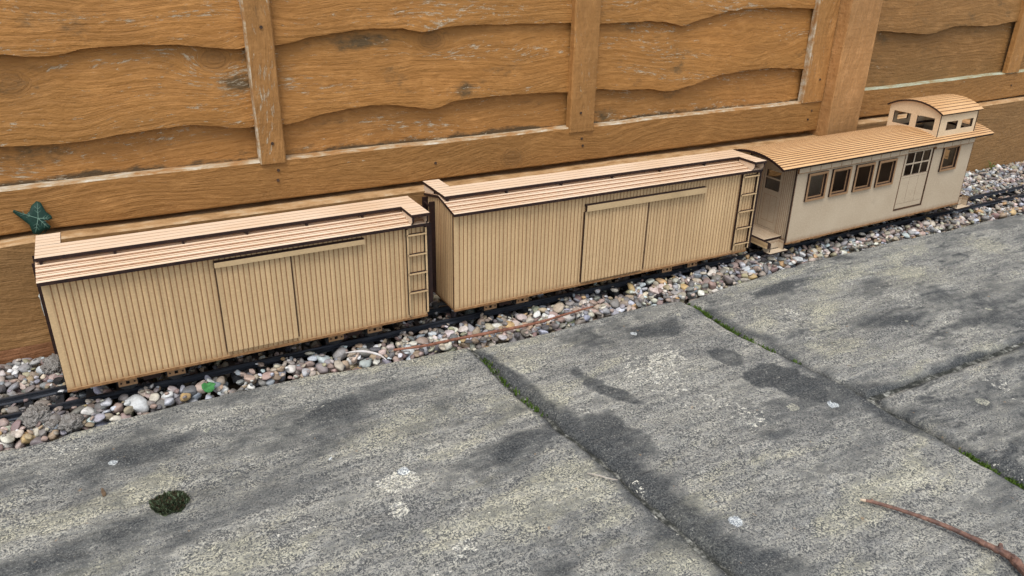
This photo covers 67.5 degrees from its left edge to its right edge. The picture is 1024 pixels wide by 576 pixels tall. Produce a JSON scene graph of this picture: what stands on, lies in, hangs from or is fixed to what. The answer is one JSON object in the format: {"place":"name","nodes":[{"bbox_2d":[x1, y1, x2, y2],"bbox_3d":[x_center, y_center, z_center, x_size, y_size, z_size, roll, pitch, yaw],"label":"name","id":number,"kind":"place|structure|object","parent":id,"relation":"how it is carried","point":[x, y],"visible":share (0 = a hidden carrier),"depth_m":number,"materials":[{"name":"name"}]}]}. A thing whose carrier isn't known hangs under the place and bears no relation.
{"place":"outdoors","nodes":[
{"label":"outdoors","id":0,"kind":"place"},
{"bbox_2d":[0,161,1023,450],"bbox_3d":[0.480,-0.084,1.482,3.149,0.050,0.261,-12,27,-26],"label":"gravel","id":1,"kind":"structure","parent":0,"point":[20,375],"depth_m":1.13,"materials":[{"name":"grey gravel"}]},
{"bbox_2d":[21,403,51,428],"bbox_3d":[-0.552,0.148,0.891,0.032,0.027,0.035,-12,27,-26],"label":"soil clod","id":2,"kind":"object","parent":1,"relation":"on","point":[33,415],"visible":1,"depth_m":0.88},
{"bbox_2d":[40,353,61,374],"bbox_3d":[-0.592,0.099,0.995,0.035,0.028,0.036,17,29,30],"label":"soil clod","id":3,"kind":"object","parent":1,"relation":"on","point":[50,365],"visible":0.59,"depth_m":0.98,"materials":[{"name":"grey stone"}]},
{"bbox_2d":[43,419,59,432],"bbox_3d":[-0.531,0.159,0.887,0.018,0.016,0.020,16,29,30],"label":"soil clod","id":4,"kind":"object","parent":1,"relation":"on","point":[51,423],"visible":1,"depth_m":0.88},
{"bbox_2d":[58,412,84,432],"bbox_3d":[-0.511,0.156,0.888,0.029,0.024,0.026,-12,27,-26],"label":"soil clod","id":5,"kind":"object","parent":1,"relation":"on","point":[71,422],"visible":1,"depth_m":0.88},
{"bbox_2d":[201,382,215,392],"bbox_3d":[-0.379,0.123,0.957,0.017,0.008,0.015,-12,27,-26],"label":"fallen leaf","id":6,"kind":"object","parent":1,"relation":"on","point":[208,387],"visible":1,"depth_m":0.96,"materials":[{"name":"green plant"}]},
{"bbox_2d":[345,350,385,359],"bbox_3d":[-0.197,0.089,1.037,0.059,0.008,0.009,6,25,10],"label":"straw","id":7,"kind":"object","parent":1,"relation":"on","point":[366,351],"visible":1,"depth_m":1.04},
{"bbox_2d":[0,133,817,364],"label":"gravel board","id":8,"kind":"object","parent":1,"relation":"on","point":[24,331],"visible":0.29,"depth_m":1.05,"materials":[{"name":"brown wood"}]},
{"bbox_2d":[0,0,840,234],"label":"wooden fence","id":9,"kind":"object","parent":8,"relation":"on","point":[112,110],"visible":1,"depth_m":1.14,"materials":[{"name":"brown wood"}]},
{"bbox_2d":[13,201,52,234],"bbox_3d":[-0.607,-0.086,0.975,0.027,0.046,0.035,16,28,30],"label":"ivy leaf","id":10,"kind":"object","parent":9,"relation":"attached to","point":[35,216],"visible":0.99,"depth_m":0.97,"materials":[{"name":"green plant"}]},
{"bbox_2d":[393,306,593,350],"bbox_3d":[-0.015,0.060,1.110,0.319,0.011,0.020,-10,27,-23],"label":"twig","id":11,"kind":"object","parent":1,"relation":"on","point":[481,334],"visible":1,"depth_m":1.09,"materials":[{"name":"brown wood"}]},
{"bbox_2d":[0,185,1023,430],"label":"railway track","id":12,"kind":"structure","parent":1,"relation":"on","point":[332,349],"depth_m":1.14,"materials":[{"name":"metal"}]},
{"bbox_2d":[32,196,432,391],"bbox_3d":[-0.338,0.004,0.998,0.482,0.186,0.120,-12,27,-26],"label":"boxcar","id":13,"kind":"object","parent":12,"relation":"on","point":[125,311],"visible":1,"depth_m":0.94,"materials":[{"name":"brown wood"}]},
{"bbox_2d":[215,256,298,351],"bbox_3d":[-0.317,0.019,0.958,0.088,0.116,0.003,-12,27,-26],"label":"sliding door","id":14,"kind":"structure","parent":13,"relation":"in","point":[257,301],"depth_m":0.96,"materials":[{"name":"beige wood"}]},
{"bbox_2d":[422,150,766,311],"bbox_3d":[0.145,-0.097,1.238,0.595,0.192,0.120,-11,27,-26],"label":"boxcar","id":15,"kind":"object","parent":12,"relation":"on","point":[516,241],"visible":0.98,"depth_m":1.17,"materials":[{"name":"brown wood"}]},
{"bbox_2d":[580,202,647,281],"bbox_3d":[0.160,-0.072,1.199,0.117,0.116,0.003,-11,27,-26],"label":"sliding door","id":16,"kind":"structure","parent":15,"relation":"in","point":[613,238],"depth_m":1.20,"materials":[{"name":"beige wood"}]},
{"bbox_2d":[733,94,993,254],"bbox_3d":[0.690,-0.236,1.504,0.635,0.243,0.139,-13,28,-26],"label":"caboose","id":17,"kind":"object","parent":12,"relation":"on","point":[824,185],"visible":0.94,"depth_m":1.46,"materials":[{"name":"beige wood"}]},
{"bbox_2d":[757,166,783,229],"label":"end door","id":18,"kind":"structure","parent":17,"relation":"in","point":[769,203],"depth_m":1.41,"materials":[{"name":"beige wood"}]},
{"bbox_2d":[808,175,822,195],"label":"window","id":19,"kind":"structure","parent":17,"relation":"in","point":[816,181],"depth_m":1.53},
{"bbox_2d":[803,170,828,201],"bbox_3d":[0.543,-0.182,1.367,0.050,0.052,0.006,-13,28,-26],"label":"window frame","id":20,"kind":"structure","parent":17,"relation":"in","point":[826,172],"depth_m":1.37,"materials":[{"name":"brown wood"}]},
{"bbox_2d":[828,166,852,196],"label":"window frame","id":21,"kind":"structure","parent":17,"relation":"in","point":[849,168],"depth_m":1.40,"materials":[{"name":"brown wood"}]},
{"bbox_2d":[851,162,875,191],"bbox_3d":[0.653,-0.206,1.423,0.051,0.051,0.006,-13,28,-26],"label":"window frame","id":22,"kind":"structure","parent":17,"relation":"in","point":[870,164],"depth_m":1.43,"materials":[{"name":"brown wood"}]},
{"bbox_2d":[873,158,897,187],"bbox_3d":[0.708,-0.218,1.451,0.051,0.052,0.006,-13,28,-26],"label":"window frame","id":23,"kind":"structure","parent":17,"relation":"in","point":[876,184],"depth_m":1.45,"materials":[{"name":"brown wood"}]},
{"bbox_2d":[894,148,933,209],"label":"side door","id":24,"kind":"structure","parent":17,"relation":"in","point":[911,187],"depth_m":1.51,"materials":[{"name":"beige wood"}]},
{"bbox_2d":[942,148,952,166],"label":"window","id":25,"kind":"structure","parent":17,"relation":"in","point":[946,161],"depth_m":1.60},
{"bbox_2d":[938,145,961,171],"bbox_3d":[0.877,-0.261,1.535,0.053,0.051,0.006,-13,28,-26],"label":"window frame","id":26,"kind":"structure","parent":17,"relation":"in","point":[940,169],"depth_m":1.54,"materials":[{"name":"brown wood"}]},
{"bbox_2d":[806,0,882,135],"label":"fence post","id":27,"kind":"object","parent":1,"relation":"on","point":[857,22],"visible":0.44,"depth_m":1.58,"materials":[{"name":"brown wood"}]},
{"bbox_2d":[856,95,1023,171],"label":"gravel board","id":28,"kind":"object","parent":1,"relation":"on","point":[1002,119],"visible":0.2,"depth_m":1.94,"materials":[{"name":"brown wood"}]},
{"bbox_2d":[859,0,1023,117],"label":"wooden fence","id":29,"kind":"object","parent":28,"relation":"on","point":[973,50],"visible":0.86,"depth_m":1.77,"materials":[{"name":"brown wood"}]},
{"bbox_2d":[475,302,1023,575],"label":"paving slab","id":30,"kind":"structure","parent":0,"point":[734,454],"depth_m":0.87,"materials":[{"name":"stone"}]},
{"bbox_2d":[480,302,1023,488],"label":"joint moss","id":31,"kind":"object","parent":30,"relation":"on","point":[968,455],"visible":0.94,"depth_m":1.00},
{"bbox_2d":[860,499,1023,575],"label":"twig","id":32,"kind":"object","parent":30,"relation":"on","point":[1015,561],"visible":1,"depth_m":0.74,"materials":[{"name":"brown wood"}]},
{"bbox_2d":[875,345,1023,486],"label":"paving slab","id":33,"kind":"structure","parent":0,"point":[976,410],"depth_m":0.96,"materials":[{"name":"stone"}]},
{"label":"ground","id":34,"kind":"structure","parent":0,"visible":0},
{"bbox_2d":[0,348,727,575],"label":"paving slab","id":35,"kind":"structure","parent":34,"relation":"on","point":[463,462],"depth_m":0.79,"materials":[{"name":"stone"}]},
{"bbox_2d":[101,488,105,496],"bbox_3d":[-0.416,0.208,0.780,0.004,0.008,0.006,-12,27,-26],"label":"leaf scrap","id":36,"kind":"object","parent":35,"relation":"on","point":[103,492],"visible":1,"depth_m":0.78,"materials":[{"name":"brown plant"}]},
{"bbox_2d":[148,489,189,515],"bbox_3d":[-0.341,0.211,0.764,0.039,0.018,0.032,-12,27,-26],"label":"moss clump","id":37,"kind":"object","parent":35,"relation":"on","point":[167,503],"visible":1,"depth_m":0.76,"materials":[{"name":"green plant"}]},
{"bbox_2d":[587,473,616,479],"bbox_3d":[0.096,0.201,0.817,0.033,0.002,0.003,9,26,16],"label":"twig","id":38,"kind":"object","parent":35,"relation":"on","point":[602,476],"visible":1,"depth_m":0.82,"materials":[{"name":"beige wood"}]},
{"bbox_2d":[471,350,733,575],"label":"mortar joint","id":39,"kind":"object","parent":34,"relation":"on","point":[657,513],"visible":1,"depth_m":0.82,"materials":[{"name":"grey concrete"}]},
{"bbox_2d":[686,304,1023,489],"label":"mortar joint","id":40,"kind":"object","parent":34,"relation":"on","point":[872,401],"visible":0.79,"depth_m":0.96,"materials":[{"name":"grey concrete"}]},
{"bbox_2d":[687,214,1023,398],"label":"paving slab","id":41,"kind":"structure","parent":34,"relation":"on","point":[867,323],"depth_m":1.23,"materials":[{"name":"stone"}]},
{"bbox_2d":[869,341,1023,400],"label":"mortar joint","id":42,"kind":"object","parent":34,"relation":"on","point":[937,375],"visible":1,"depth_m":1.06,"materials":[{"name":"grey concrete"}]}
]}

